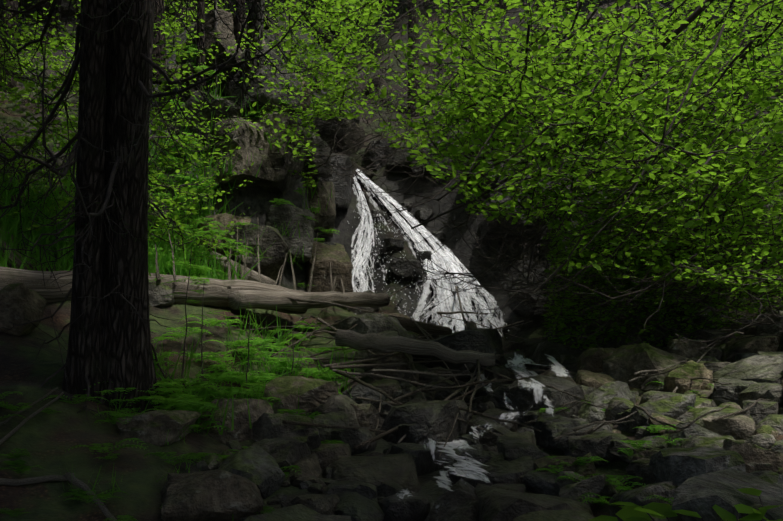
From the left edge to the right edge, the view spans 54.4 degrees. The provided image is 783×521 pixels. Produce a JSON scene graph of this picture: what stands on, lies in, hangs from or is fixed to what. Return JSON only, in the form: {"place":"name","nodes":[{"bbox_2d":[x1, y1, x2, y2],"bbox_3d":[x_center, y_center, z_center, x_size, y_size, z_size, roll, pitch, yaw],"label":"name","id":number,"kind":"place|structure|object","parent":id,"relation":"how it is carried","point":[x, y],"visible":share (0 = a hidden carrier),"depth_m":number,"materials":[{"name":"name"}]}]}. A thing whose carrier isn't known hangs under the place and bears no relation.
{"place":"outdoors","nodes":[
{"label":"outdoors","id":0,"kind":"place"},
{"bbox_2d":[173,0,194,26],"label":"tree trunk","id":1,"kind":"object","parent":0,"point":[182,11],"visible":0.14,"depth_m":19.68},
{"bbox_2d":[333,0,351,50],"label":"tree trunk","id":2,"kind":"object","parent":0,"point":[346,20],"visible":0.05,"depth_m":21.90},
{"bbox_2d":[0,0,782,520],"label":"ground","id":3,"kind":"structure","parent":0,"point":[48,440],"depth_m":8.99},
{"bbox_2d":[34,0,61,49],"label":"tree trunk","id":4,"kind":"object","parent":3,"relation":"on","point":[46,5],"visible":0.2,"depth_m":17.68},
{"bbox_2d":[104,0,154,185],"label":"bark","id":5,"kind":"object","parent":3,"relation":"on","point":[152,9],"depth_m":6.66,"materials":[{"name":"brown wood"}]},
{"bbox_2d":[213,0,441,111],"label":"tree trunks","id":6,"kind":"object","parent":3,"relation":"on","point":[254,25],"visible":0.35,"depth_m":12.28,"materials":[{"name":"brown wood"}]},
{"bbox_2d":[0,12,725,520],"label":"undergrowth plants","id":7,"kind":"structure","parent":3,"relation":"on","point":[182,398],"depth_m":8.34,"materials":[{"name":"green plant"}]},
{"bbox_2d":[0,0,749,411],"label":"spruce tree","id":8,"kind":"object","parent":3,"relation":"on","point":[112,342],"depth_m":6.16,"materials":[{"name":"brown wood"}]},
{"bbox_2d":[0,220,769,520],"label":"fallen logs","id":9,"kind":"object","parent":3,"relation":"on","point":[256,290],"visible":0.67,"depth_m":8.45,"materials":[{"name":"brown wood"}]},
{"bbox_2d":[0,0,782,520],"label":"boulders","id":10,"kind":"object","parent":3,"relation":"on","point":[706,468],"visible":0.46,"depth_m":6.84,"materials":[{"name":"grey stone"}]},
{"bbox_2d":[0,0,782,520],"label":"leaves","id":11,"kind":"object","parent":3,"relation":"on","point":[630,512],"visible":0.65,"depth_m":8.52,"materials":[{"name":"green plant"}]},
{"bbox_2d":[0,0,782,520],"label":"tree branches","id":12,"kind":"object","parent":3,"relation":"on","point":[160,212],"visible":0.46,"depth_m":8.14,"materials":[{"name":"green plant"}]},
{"bbox_2d":[351,169,569,512],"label":"waterfall water","id":13,"kind":"structure","parent":0,"point":[408,221],"depth_m":13.19,"materials":[{"name":"liquid"}]},
{"bbox_2d":[347,196,508,337],"bbox_3d":[0.662,0.176,13.258,3.359,3.229,2.362,-2,-8,12],"label":"waterfall spray","id":14,"kind":"object","parent":13,"relation":"on","point":[422,272],"visible":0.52,"depth_m":13.43,"materials":[{"name":"white liquid"}]}
]}

